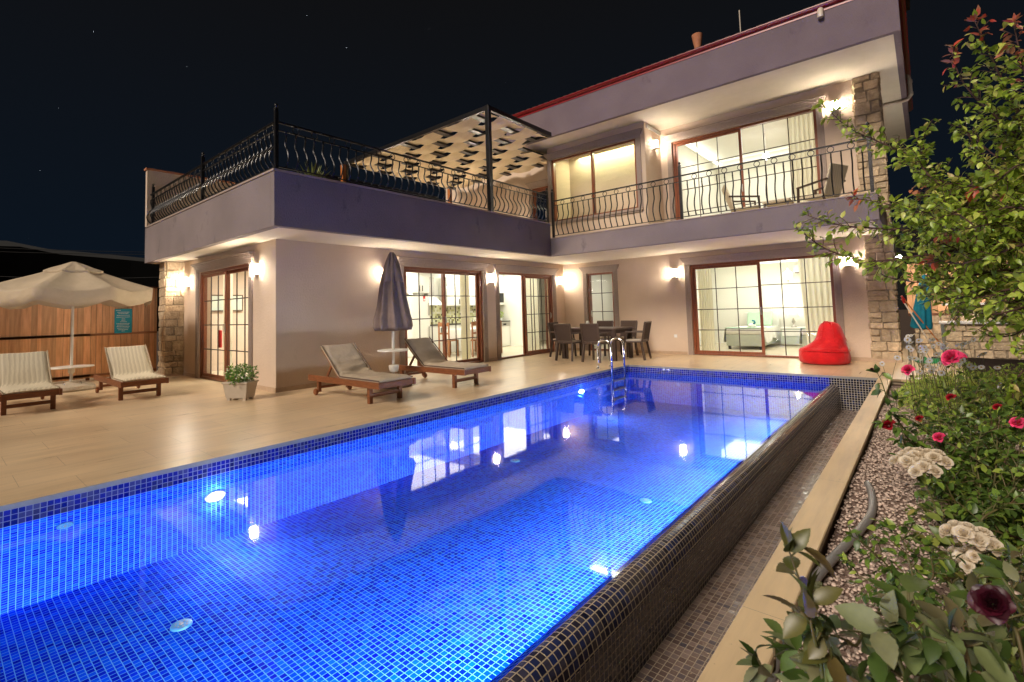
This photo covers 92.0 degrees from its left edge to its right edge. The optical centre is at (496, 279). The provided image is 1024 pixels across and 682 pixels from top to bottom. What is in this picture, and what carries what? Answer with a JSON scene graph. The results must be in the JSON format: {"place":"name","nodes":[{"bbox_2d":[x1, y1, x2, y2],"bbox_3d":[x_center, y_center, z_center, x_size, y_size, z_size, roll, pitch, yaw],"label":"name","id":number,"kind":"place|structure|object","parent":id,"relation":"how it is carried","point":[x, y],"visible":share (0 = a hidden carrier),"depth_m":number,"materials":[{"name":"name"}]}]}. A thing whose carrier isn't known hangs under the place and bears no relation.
{"place":"outdoors","nodes":[
{"label":"outdoors","id":0,"kind":"place"},
{"bbox_2d":[5,248,122,251],"bbox_3d":[-27.797,-2.008,32.998,12.701,0.160,0.040,0,-4,-28],"label":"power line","id":1,"kind":"object","parent":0,"point":[66,250],"visible":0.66,"depth_m":32.68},
{"bbox_2d":[0,251,144,254],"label":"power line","id":2,"kind":"object","parent":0,"point":[79,253],"visible":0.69,"depth_m":32.76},
{"bbox_2d":[298,161,331,177],"bbox_3d":[-3.017,-1.510,8.089,0.908,0.965,0.784,-5,-5,41],"label":"yucca plant","id":3,"kind":"object","parent":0,"point":[313,169],"visible":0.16,"depth_m":8.03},
{"bbox_2d":[321,164,451,202],"bbox_3d":[-1.972,-1.431,9.362,0.630,0.900,2.700,-5,-5,41],"label":"patio sofa","id":4,"kind":"object","parent":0,"point":[345,178],"visible":0.11,"depth_m":9.34,"materials":[{"name":"orange wood"}]},
{"bbox_2d":[407,296,429,356],"bbox_3d":[-2.353,1.312,14.175,0.660,1.700,0.650,-5,-5,41],"label":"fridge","id":5,"kind":"object","parent":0,"point":[413,304],"visible":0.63,"depth_m":13.93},
{"bbox_2d":[430,324,475,352],"bbox_3d":[-1.176,1.802,15.541,0.630,0.820,2.900,-5,-5,41],"label":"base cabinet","id":6,"kind":"object","parent":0,"point":[435,337],"visible":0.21,"depth_m":14.58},
{"bbox_2d":[0,224,963,330],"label":"hills","id":7,"kind":"structure","parent":0,"point":[13,265],"depth_m":122.64,"materials":[{"name":"black"}]},
{"bbox_2d":[502,322,509,345],"bbox_3d":[0.011,1.851,16.912,0.622,0.820,0.690,-5,-5,41],"label":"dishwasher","id":8,"kind":"object","parent":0,"point":[505,333],"visible":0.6,"depth_m":16.81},
{"bbox_2d":[0,0,1023,257],"label":"sky","id":9,"kind":"structure","parent":0,"point":[95,94],"materials":[{"name":"black"}]},
{"bbox_2d":[62,309,1023,373],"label":"ground","id":10,"kind":"structure","parent":0,"point":[905,322],"depth_m":22.15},
{"bbox_2d":[893,186,990,272],"bbox_3d":[18.831,-0.713,15.698,5.860,7.749,9.729,0,-4,-28],"label":"distant tree","id":11,"kind":"object","parent":10,"relation":"on","point":[901,245],"visible":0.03,"depth_m":18.27,"materials":[{"name":"green plant"}]},
{"bbox_2d":[632,409,857,681],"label":"overflow channel","id":12,"kind":"object","parent":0,"point":[686,649],"visible":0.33,"depth_m":3.17,"materials":[{"name":"tile"}]},
{"bbox_2d":[570,392,840,681],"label":"pool edge face","id":13,"kind":"object","parent":12,"relation":"on","point":[627,649],"visible":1,"depth_m":2.94},
{"bbox_2d":[829,378,876,410],"bbox_3d":[5.755,1.851,7.959,0.647,0.504,0.001,-5,-5,41],"label":"gutter end","id":14,"kind":"object","parent":12,"relation":"on","point":[854,393],"visible":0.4,"depth_m":7.97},
{"bbox_2d":[799,327,806,346],"bbox_3d":[8.506,1.279,12.635,1.076,0.980,2.030,-5,-5,41],"label":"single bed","id":15,"kind":"object","parent":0,"point":[803,339],"visible":0.2,"depth_m":12.14,"materials":[{"name":"fabric"}]},
{"bbox_2d":[890,381,958,386],"bbox_3d":[-0.388,2.645,10.093,14.835,1.464,23.200,-5,-5,41],"label":"deck foundation","id":16,"kind":"object","parent":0,"point":[899,383],"visible":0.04,"depth_m":7.62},
{"bbox_2d":[0,372,827,681],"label":"pool shell","id":17,"kind":"object","parent":16,"relation":"in","point":[458,548],"visible":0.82,"depth_m":4.02},
{"bbox_2d":[56,522,73,529],"bbox_3d":[-3.160,1.800,3.617,0.018,0.045,0.100,-5,-5,41],"label":"pool inlet","id":18,"kind":"object","parent":17,"relation":"attached to","point":[64,525],"visible":1,"depth_m":3.61,"materials":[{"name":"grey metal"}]},
{"bbox_2d":[170,618,192,631],"bbox_3d":[-2.027,2.213,3.175,0.124,0.018,0.124,-5,-5,41],"label":"pool inlet","id":19,"kind":"object","parent":17,"relation":"on","point":[181,625],"visible":1,"depth_m":3.16,"materials":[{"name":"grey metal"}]},
{"bbox_2d":[205,490,225,501],"bbox_3d":[-2.482,1.917,4.369,0.050,0.085,0.170,-5,-5,41],"label":"pool light","id":20,"kind":"object","parent":17,"relation":"attached to","point":[214,496],"visible":1,"depth_m":4.36,"materials":[{"name":"white paint"}]},
{"bbox_2d":[0,367,828,528],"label":"pool waterline","id":21,"kind":"object","parent":17,"relation":"attached to","point":[19,515],"visible":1,"depth_m":4.90,"materials":[{"name":"tile"}]},
{"bbox_2d":[639,498,651,503],"bbox_3d":[1.496,2.220,4.978,0.124,0.018,0.124,-5,-5,41],"label":"pool inlet","id":22,"kind":"object","parent":17,"relation":"on","point":[645,500],"visible":1,"depth_m":4.96,"materials":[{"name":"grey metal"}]},
{"bbox_2d":[490,385,828,681],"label":"pool inner slope","id":23,"kind":"structure","parent":17,"relation":"attached to","point":[524,654],"depth_m":2.61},
{"bbox_2d":[498,384,838,681],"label":"pool edge","id":24,"kind":"object","parent":17,"relation":"attached to","point":[570,647],"visible":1,"depth_m":2.59,"materials":[{"name":"tile"}]},
{"bbox_2d":[0,365,877,511],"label":"pool coping strip","id":25,"kind":"object","parent":16,"relation":"on","point":[94,487],"visible":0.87,"depth_m":5.00,"materials":[{"name":"stone"}]},
{"bbox_2d":[0,340,968,505],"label":"pool deck","id":26,"kind":"structure","parent":16,"relation":"on","point":[79,439],"depth_m":6.46,"materials":[{"name":"tile"}]},
{"bbox_2d":[0,350,62,415],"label":"sun lounger","id":27,"kind":"object","parent":26,"relation":"on","point":[25,375],"visible":1,"depth_m":7.29,"materials":[{"name":"fabric"}]},
{"bbox_2d":[0,262,152,392],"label":"open parasol","id":28,"kind":"object","parent":26,"relation":"on","point":[72,286],"visible":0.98,"depth_m":8.73,"materials":[{"name":"fabric"}]},
{"bbox_2d":[0,287,158,381],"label":"wooden fence","id":29,"kind":"object","parent":26,"relation":"on","point":[36,328],"visible":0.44,"depth_m":10.50,"materials":[{"name":"brown wood"}]},
{"bbox_2d":[114,309,131,332],"bbox_3d":[-8.372,0.917,11.078,0.014,0.540,0.320,-5,-5,41],"label":"pool rules sign","id":30,"kind":"object","parent":29,"relation":"attached to","point":[122,320],"visible":1,"depth_m":11.07,"materials":[{"name":"teal paint"}]},
{"bbox_2d":[94,344,168,400],"bbox_3d":[-6.251,1.535,8.417,1.880,0.818,0.640,-5,-5,41],"label":"sun lounger","id":31,"kind":"object","parent":26,"relation":"on","point":[129,366],"visible":1,"depth_m":8.28,"materials":[{"name":"fabric"}]},
{"bbox_2d":[221,363,259,400],"bbox_3d":[-3.936,1.535,7.569,0.533,0.578,0.526,-2,-4,9],"label":"potted plant","id":32,"kind":"object","parent":26,"relation":"on","point":[242,387],"visible":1,"depth_m":7.46,"materials":[{"name":"green plant"}]},
{"bbox_2d":[308,343,415,403],"bbox_3d":[-2.083,1.372,7.489,1.880,0.785,0.640,-5,-5,41],"label":"sun lounger","id":33,"kind":"object","parent":26,"relation":"on","point":[348,365],"visible":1,"depth_m":7.42,"materials":[{"name":"fabric"}]},
{"bbox_2d":[373,252,412,388],"bbox_3d":[-1.786,0.666,8.499,0.656,2.300,0.657,-5,-5,41],"label":"folded parasol","id":34,"kind":"object","parent":26,"relation":"on","point":[392,313],"visible":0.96,"depth_m":8.38,"materials":[{"name":"fabric"}]},
{"bbox_2d":[399,337,490,387],"bbox_3d":[-1.012,1.414,8.691,1.880,0.785,0.640,-5,-5,41],"label":"sun lounger","id":35,"kind":"object","parent":26,"relation":"on","point":[428,356],"visible":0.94,"depth_m":8.59,"materials":[{"name":"fabric"}]},
{"bbox_2d":[144,0,913,392],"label":"villa","id":36,"kind":"object","parent":26,"relation":"on","point":[316,248],"visible":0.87,"depth_m":10.70,"materials":[{"name":"paint"}]},
{"bbox_2d":[183,277,189,286],"bbox_3d":[-6.883,0.047,10.937,0.134,0.208,0.106,-5,-5,41],"label":"wall lamp","id":37,"kind":"object","parent":36,"relation":"attached to","point":[185,281],"visible":1,"depth_m":10.90,"materials":[{"name":"beige"}]},
{"bbox_2d":[146,122,273,223],"bbox_3d":[-5.541,-1.867,9.173,6.151,0.978,0.125,-5,-5,41],"label":"iron railing","id":38,"kind":"object","parent":36,"relation":"on","point":[155,207],"visible":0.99,"depth_m":8.83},
{"bbox_2d":[219,330,221,347],"bbox_3d":[-5.780,1.169,10.311,0.160,0.480,0.040,-5,-5,41],"label":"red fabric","id":39,"kind":"object","parent":36,"relation":"hanging from","point":[220,338],"visible":0.65,"depth_m":10.26,"materials":[{"name":"fabric"}]},
{"bbox_2d":[191,251,254,381],"bbox_3d":[-5.358,0.786,9.675,2.913,2.414,0.250,-5,-5,41],"label":"sliding door","id":40,"kind":"structure","parent":36,"relation":"in","point":[247,257],"depth_m":9.75,"materials":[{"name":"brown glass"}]},
{"bbox_2d":[212,295,242,311],"bbox_3d":[-6.535,0.556,11.866,0.035,0.400,0.840,-5,-5,41],"label":"window","id":41,"kind":"structure","parent":36,"relation":"attached to","point":[215,305],"depth_m":11.80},
{"bbox_2d":[223,274,232,374],"bbox_3d":[-5.777,0.833,10.614,0.550,2.400,0.070,-5,-5,41],"label":"curtain","id":42,"kind":"object","parent":36,"relation":"hanging from","point":[231,308],"visible":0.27,"depth_m":10.50,"materials":[{"name":"beige fabric"}]},
{"bbox_2d":[250,263,257,274],"bbox_3d":[-4.264,-0.189,8.669,0.134,0.208,0.106,-5,-5,41],"label":"wall lamp","id":43,"kind":"object","parent":36,"relation":"attached to","point":[254,268],"visible":1,"depth_m":8.63,"materials":[{"name":"beige"}]},
{"bbox_2d":[274,103,548,222],"bbox_3d":[-0.957,-1.988,9.729,0.121,1.018,6.866,-5,-5,41],"label":"iron railing","id":44,"kind":"object","parent":36,"relation":"on","point":[277,122],"visible":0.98,"depth_m":8.74,"materials":[{"name":"metal"}]},
{"bbox_2d":[406,275,428,293],"bbox_3d":[-2.393,0.136,14.279,0.650,0.500,0.650,-5,-5,41],"label":"cabinet","id":45,"kind":"object","parent":36,"relation":"attached to","point":[411,284],"visible":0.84,"depth_m":13.99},
{"bbox_2d":[424,277,441,304],"bbox_3d":[-1.974,0.340,14.935,0.400,0.850,0.600,-5,-5,41],"label":"cooker hood","id":46,"kind":"object","parent":36,"relation":"attached to","point":[436,300],"visible":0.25,"depth_m":14.93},
{"bbox_2d":[396,256,489,373],"bbox_3d":[-1.132,0.757,11.108,0.250,2.399,2.802,-5,-5,41],"label":"sliding door","id":47,"kind":"structure","parent":36,"relation":"in","point":[434,266],"depth_m":11.31,"materials":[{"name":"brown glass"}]},
{"bbox_2d":[344,105,551,211],"bbox_3d":[-0.825,-2.401,14.179,5.663,2.340,4.480,-5,-5,41],"label":"pergola","id":48,"kind":"object","parent":36,"relation":"on","point":[466,127],"visible":0.9,"depth_m":13.22,"materials":[{"name":"fabric"}]},
{"bbox_2d":[438,322,458,356],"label":"kitchen chair","id":49,"kind":"object","parent":36,"relation":"on","point":[448,334],"visible":0.69,"depth_m":13.63,"materials":[{"name":"brown wood"}]},
{"bbox_2d":[430,305,475,323],"bbox_3d":[-1.194,1.092,16.045,0.010,0.580,3.640,-5,-5,41],"label":"backsplash","id":50,"kind":"object","parent":36,"relation":"attached to","point":[437,311],"visible":0.21,"depth_m":15.70,"materials":[{"name":"tile"}]},
{"bbox_2d":[438,277,475,305],"bbox_3d":[-1.094,0.390,15.938,0.410,0.880,1.730,-5,-5,41],"label":"cabinet","id":51,"kind":"object","parent":36,"relation":"attached to","point":[450,298],"visible":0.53,"depth_m":15.43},
{"bbox_2d":[450,338,476,354],"bbox_3d":[-0.725,1.777,14.327,0.840,0.735,1.240,-5,-5,41],"label":"kitchen table","id":52,"kind":"object","parent":36,"relation":"on","point":[475,346],"visible":0.07,"depth_m":14.93,"materials":[{"name":"brown wood"}]},
{"bbox_2d":[447,327,475,338],"bbox_3d":[-0.732,1.536,14.342,0.970,0.264,1.410,-5,-5,41],"label":"table cloth","id":53,"kind":"object","parent":52,"relation":"on","point":[452,334],"visible":0.22,"depth_m":13.83,"materials":[{"name":"fabric"}]},
{"bbox_2d":[460,275,470,359],"bbox_3d":[-0.783,0.782,12.173,0.070,2.400,0.420,-5,-5,41],"label":"curtain","id":54,"kind":"object","parent":36,"relation":"hanging from","point":[463,319],"visible":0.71,"depth_m":12.14,"materials":[{"name":"beige fabric"}]},
{"bbox_2d":[470,322,475,356],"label":"kitchen chair","id":55,"kind":"object","parent":36,"relation":"on","point":[472,332],"visible":0.34,"depth_m":13.30,"materials":[{"name":"brown wood"}]},
{"bbox_2d":[499,280,504,304],"bbox_3d":[-0.195,0.426,16.957,0.430,0.880,0.990,-5,-5,41],"label":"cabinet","id":56,"kind":"object","parent":36,"relation":"attached to","point":[501,285],"visible":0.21,"depth_m":17.11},
{"bbox_2d":[493,264,558,359],"bbox_3d":[0.840,0.838,13.376,0.250,2.399,2.787,-5,-5,41],"label":"sliding door","id":57,"kind":"structure","parent":36,"relation":"in","point":[533,273],"depth_m":13.48,"materials":[{"name":"brown glass"}]},
{"bbox_2d":[526,278,540,350],"bbox_3d":[0.981,0.854,14.203,0.070,2.400,0.900,-5,-5,41],"label":"curtain","id":58,"kind":"object","parent":36,"relation":"hanging from","point":[537,319],"visible":0.48,"depth_m":14.25,"materials":[{"name":"beige fabric"}]},
{"bbox_2d":[525,178,547,221],"bbox_3d":[1.393,-1.898,15.400,0.982,2.375,0.250,-5,-5,41],"label":"terrace door","id":59,"kind":"structure","parent":36,"relation":"in","point":[544,182],"depth_m":15.59,"materials":[{"name":"brown glass"}]},
{"bbox_2d":[543,128,643,225],"bbox_3d":[2.541,-2.629,13.155,2.938,2.055,0.250,-5,-5,41],"label":"window","id":60,"kind":"structure","parent":36,"relation":"in","point":[635,133],"depth_m":13.13,"materials":[{"name":"brown glass"}]},
{"bbox_2d":[579,264,619,350],"bbox_3d":[2.953,0.798,13.947,1.223,2.385,0.250,-5,-5,41],"label":"window","id":61,"kind":"structure","parent":36,"relation":"in","point":[605,269],"depth_m":14.01,"materials":[{"name":"glass"}]},
{"bbox_2d":[692,32,702,48],"bbox_3d":[5.016,-5.725,12.321,0.260,0.810,0.260,-5,-5,41],"label":"chimney pot","id":62,"kind":"object","parent":36,"relation":"on","point":[697,39],"visible":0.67,"depth_m":12.25,"materials":[{"name":"ceramic"}]},
{"bbox_2d":[696,275,700,344],"bbox_3d":[5.955,0.910,14.714,0.120,2.120,1.100,-5,-5,41],"label":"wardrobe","id":63,"kind":"object","parent":36,"relation":"on","point":[698,308],"visible":0.02,"depth_m":14.78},
{"bbox_2d":[697,268,715,350],"bbox_3d":[5.269,0.621,12.450,0.440,2.400,0.070,-5,-5,41],"label":"curtain","id":64,"kind":"object","parent":36,"relation":"hanging from","point":[706,316],"visible":0.81,"depth_m":12.44,"materials":[{"name":"beige fabric"}]},
{"bbox_2d":[551,122,875,237],"bbox_3d":[3.765,-1.843,10.193,6.391,1.258,0.125,-5,-5,41],"label":"iron railing","id":65,"kind":"object","parent":36,"relation":"on","point":[871,189],"visible":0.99,"depth_m":9.67,"materials":[{"name":"metal"}]},
{"bbox_2d":[722,185,760,211],"bbox_3d":[5.318,-1.582,10.750,0.694,0.955,0.590,-3,-4,20],"label":"balcony chair","id":66,"kind":"object","parent":36,"relation":"on","point":[728,198],"visible":0.43,"depth_m":10.62,"materials":[{"name":"fabric"}]},
{"bbox_2d":[662,94,826,220],"bbox_3d":[5.740,-2.472,11.641,3.539,2.705,0.250,-5,-5,41],"label":"sliding door","id":67,"kind":"structure","parent":36,"relation":"in","point":[819,132],"depth_m":11.65,"materials":[{"name":"brown glass"}]},
{"bbox_2d":[724,311,780,349],"bbox_3d":[7.214,1.394,13.887,1.076,0.980,2.030,-5,-5,41],"label":"single bed","id":68,"kind":"object","parent":36,"relation":"on","point":[748,337],"visible":0.9,"depth_m":13.36,"materials":[{"name":"fabric"}]},
{"bbox_2d":[680,243,844,357],"bbox_3d":[5.975,0.555,11.327,3.363,2.412,0.250,-5,-5,41],"label":"sliding door","id":69,"kind":"structure","parent":36,"relation":"in","point":[752,258],"depth_m":11.40,"materials":[{"name":"brown glass"}]},
{"bbox_2d":[762,198,793,207],"bbox_3d":[5.722,-1.379,10.027,0.500,0.433,0.500,-5,-5,41],"label":"balcony table","id":70,"kind":"object","parent":36,"relation":"on","point":[774,201],"visible":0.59,"depth_m":9.94,"materials":[{"name":"brown plastic"}]},
{"bbox_2d":[783,267,791,281],"bbox_3d":[7.446,-0.311,12.666,0.210,0.761,0.210,-5,-5,41],"label":"pendant lamp","id":71,"kind":"object","parent":36,"relation":"hanging from","point":[787,274],"visible":0.98,"depth_m":12.60,"materials":[{"name":"beige"}]},
{"bbox_2d":[779,327,802,343],"bbox_3d":[8.275,1.539,13.735,0.640,0.450,0.440,-5,-5,41],"label":"nightstand","id":72,"kind":"object","parent":36,"relation":"on","point":[792,337],"visible":0.57,"depth_m":13.61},
{"bbox_2d":[787,309,798,326],"bbox_3d":[8.261,1.065,13.764,0.310,0.500,0.310,-5,-5,41],"label":"bedside lamp","id":73,"kind":"object","parent":72,"relation":"on","point":[793,313],"visible":0.97,"depth_m":13.69,"materials":[{"name":"beige"}]},
{"bbox_2d":[787,112,818,202],"bbox_3d":[6.919,-2.541,11.128,0.650,2.750,0.070,-5,-5,41],"label":"curtain","id":74,"kind":"object","parent":36,"relation":"hanging from","point":[801,127],"visible":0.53,"depth_m":11.15,"materials":[{"name":"beige fabric"}]},
{"bbox_2d":[798,257,833,344],"bbox_3d":[7.090,0.470,10.871,0.830,2.400,0.070,-5,-5,41],"label":"curtain","id":75,"kind":"object","parent":36,"relation":"hanging from","point":[818,294],"visible":0.55,"depth_m":10.91,"materials":[{"name":"beige fabric"}]},
{"bbox_2d":[796,163,847,202],"bbox_3d":[6.338,-1.683,9.598,0.590,0.955,0.694,0,-4,-25],"label":"balcony chair","id":76,"kind":"object","parent":36,"relation":"on","point":[837,183],"visible":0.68,"depth_m":9.40,"materials":[{"name":"fabric"}]},
{"bbox_2d":[547,322,576,356],"bbox_3d":[1.685,1.541,12.810,0.572,0.886,0.515,-5,-5,41],"label":"dining chair","id":77,"kind":"object","parent":26,"relation":"on","point":[551,330],"visible":0.47,"depth_m":12.81,"materials":[{"name":"wicker"}]},
{"bbox_2d":[553,324,582,360],"bbox_3d":[1.723,1.481,11.856,0.515,0.886,0.572,-5,-5,41],"label":"dining chair","id":78,"kind":"object","parent":26,"relation":"on","point":[563,333],"visible":0.93,"depth_m":11.73,"materials":[{"name":"wicker"}]},
{"bbox_2d":[580,323,609,362],"bbox_3d":[2.274,1.436,11.379,0.515,0.886,0.572,-5,-5,41],"label":"dining chair","id":79,"kind":"object","parent":26,"relation":"on","point":[590,334],"visible":0.9,"depth_m":11.25,"materials":[{"name":"wicker"}]},
{"bbox_2d":[562,327,633,360],"bbox_3d":[2.454,1.541,12.128,1.520,0.750,0.940,-5,-5,41],"label":"dining table","id":80,"kind":"object","parent":26,"relation":"on","point":[613,330],"visible":0.69,"depth_m":11.69,"materials":[{"name":"brown plastic"}]},
{"bbox_2d":[589,321,613,355],"bbox_3d":[2.733,1.516,12.915,0.515,0.886,0.572,-4,-4,38],"label":"dining chair","id":81,"kind":"object","parent":26,"relation":"on","point":[605,323],"visible":0.37,"depth_m":12.99,"materials":[{"name":"wicker"}]},
{"bbox_2d":[596,337,626,401],"bbox_3d":[2.326,1.797,10.036,0.390,1.231,0.630,-5,-5,41],"label":"pool ladder","id":82,"kind":"object","parent":26,"relation":"attached to","point":[624,387],"visible":1,"depth_m":9.93,"materials":[{"name":"silver metal"}]},
{"bbox_2d":[611,320,638,356],"bbox_3d":[3.227,1.476,12.487,0.515,0.886,0.572,-5,-5,44],"label":"dining chair","id":83,"kind":"object","parent":26,"relation":"on","point":[628,323],"visible":0.48,"depth_m":12.55,"materials":[{"name":"wicker"}]},
{"bbox_2d":[623,321,651,360],"bbox_3d":[3.311,1.420,11.620,0.572,0.886,0.515,-4,-4,34],"label":"dining chair","id":84,"kind":"object","parent":26,"relation":"on","point":[645,331],"visible":0.96,"depth_m":11.51,"materials":[{"name":"wicker"}]},
{"bbox_2d":[799,321,850,364],"bbox_3d":[6.483,1.236,9.815,0.824,0.838,0.877,1,-4,-37],"label":"beanbag","id":85,"kind":"object","parent":26,"relation":"on","point":[828,345],"visible":1,"depth_m":9.57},
{"bbox_2d":[901,296,938,341],"bbox_3d":[8.676,0.947,9.940,1.016,1.302,0.190,-2,-4,7],"label":"broom","id":86,"kind":"object","parent":26,"relation":"on","point":[903,298],"visible":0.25,"depth_m":9.92,"materials":[{"name":"orange wood"}]},
{"bbox_2d":[901,299,940,357],"bbox_3d":[8.580,0.983,9.964,0.804,1.240,0.192,-2,-4,6],"label":"squeegee","id":87,"kind":"object","parent":26,"relation":"on","point":[903,301],"visible":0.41,"depth_m":9.93,"materials":[{"name":"plastic"}]},
{"bbox_2d":[910,275,932,356],"bbox_3d":[8.652,0.739,10.056,0.357,1.750,0.365,5,1,41],"label":"folded garden umbrella","id":88,"kind":"object","parent":26,"relation":"on","point":[925,315],"visible":0.62,"depth_m":9.98,"materials":[{"name":"fabric"}]},
{"bbox_2d":[915,315,957,348],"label":"garden wall","id":89,"kind":"structure","parent":26,"relation":"on","point":[935,330],"depth_m":11.97,"materials":[{"name":"beige stone"}]},
{"bbox_2d":[906,261,1013,315],"bbox_3d":[11.863,0.130,11.202,3.980,1.300,0.070,-5,-5,41],"label":"wooden fence","id":90,"kind":"object","parent":89,"relation":"on","point":[910,300],"visible":0.11,"depth_m":12.40,"materials":[{"name":"brown wood"}]},
{"bbox_2d":[941,302,1005,320],"bbox_3d":[10.864,1.030,10.660,1.830,1.103,0.830,-5,-5,41],"label":"stone barbecue","id":91,"kind":"object","parent":26,"relation":"on","point":[962,317],"visible":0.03,"depth_m":10.77,"materials":[{"name":"stone"}]},
{"bbox_2d":[939,320,1023,359],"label":"stone counter","id":92,"kind":"object","parent":26,"relation":"on","point":[996,350],"visible":0.58,"depth_m":9.91,"materials":[{"name":"stone"}]},
{"bbox_2d":[802,386,890,611],"bbox_3d":[1.476,1.818,2.402,0.126,0.864,13.997,-5,-5,41],"label":"edge footing","id":93,"kind":"object","parent":16,"relation":"attached to","point":[824,549],"depth_m":3.22,"materials":[{"name":"stone"}]},
{"bbox_2d":[697,378,891,681],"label":"edge slab","id":94,"kind":"structure","parent":93,"relation":"on","point":[817,512],"depth_m":2.30,"materials":[{"name":"stone"}]},
{"bbox_2d":[915,357,940,363],"bbox_3d":[8.314,1.537,9.508,0.436,0.094,0.423,-3,-4,24],"label":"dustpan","id":95,"kind":"object","parent":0,"point":[933,361],"visible":0.3,"depth_m":9.47,"materials":[{"name":"green plastic"}]},
{"bbox_2d":[892,373,1023,415],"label":"garden soil","id":96,"kind":"structure","parent":0,"point":[982,383],"depth_m":7.53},
{"bbox_2d":[736,539,1023,681],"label":"rose bush","id":97,"kind":"object","parent":96,"relation":"in","point":[944,652],"visible":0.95,"depth_m":0.74,"materials":[{"name":"green plant"}]},
{"bbox_2d":[776,386,1023,681],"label":"gravel path","id":98,"kind":"structure","parent":96,"relation":"on","point":[939,590],"depth_m":2.90,"materials":[{"name":"gravel"}]},
{"bbox_2d":[763,519,857,681],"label":"rose bush","id":99,"kind":"object","parent":98,"relation":"on","point":[816,638],"visible":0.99,"depth_m":0.78,"materials":[{"name":"green plant"}]},
{"bbox_2d":[766,480,876,681],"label":"drain hose","id":100,"kind":"object","parent":98,"relation":"on","point":[831,557],"visible":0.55,"depth_m":2.60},
{"bbox_2d":[835,515,978,681],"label":"rose bush","id":101,"kind":"object","parent":98,"relation":"on","point":[928,595],"visible":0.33,"depth_m":1.58,"materials":[{"name":"green plant"}]},
{"bbox_2d":[866,364,951,491],"bbox_3d":[2.643,0.980,3.075,0.772,0.944,0.181,0,-4,-21],"label":"rose bush","id":102,"kind":"object","parent":98,"relation":"on","point":[897,430],"visible":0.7,"depth_m":3.00,"materials":[{"name":"green plant"}]},
{"bbox_2d":[901,365,934,436],"bbox_3d":[3.726,1.111,4.265,0.573,0.784,0.180,0,-4,-29],"label":"rose bush","id":103,"kind":"object","parent":98,"relation":"on","point":[906,369],"visible":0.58,"depth_m":4.19,"materials":[{"name":"green plant"}]},
{"bbox_2d":[889,447,1023,676],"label":"rose bush","id":104,"kind":"object","parent":98,"relation":"on","point":[977,535],"visible":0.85,"depth_m":1.63,"materials":[{"name":"beige plant"}]},
{"bbox_2d":[937,349,1015,459],"bbox_3d":[3.412,0.945,3.389,1.051,0.971,0.192,-1,-4,-16],"label":"rose bush","id":105,"kind":"object","parent":98,"relation":"on","point":[948,355],"visible":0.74,"depth_m":3.29,"materials":[{"name":"green plant"}]},
{"bbox_2d":[793,5,1023,406],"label":"plum tree","id":106,"kind":"object","parent":96,"relation":"on","point":[992,279],"visible":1,"depth_m":4.01,"materials":[{"name":"green plant"}]},
{"bbox_2d":[880,333,1023,437],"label":"daisy clump","id":107,"kind":"object","parent":96,"relation":"on","point":[947,378],"visible":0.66,"depth_m":5.60,"materials":[{"name":"green plant"}]},
{"bbox_2d":[882,367,1023,563],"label":"rose bush","id":108,"kind":"object","parent":96,"relation":"on","point":[976,484],"visible":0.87,"depth_m":2.75,"materials":[{"name":"green plant"}]},
{"bbox_2d":[952,380,1023,561],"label":"undergrowth","id":109,"kind":"object","parent":96,"relation":"on","point":[1001,527],"visible":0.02,"depth_m":4.59,"materials":[{"name":"green plant"}]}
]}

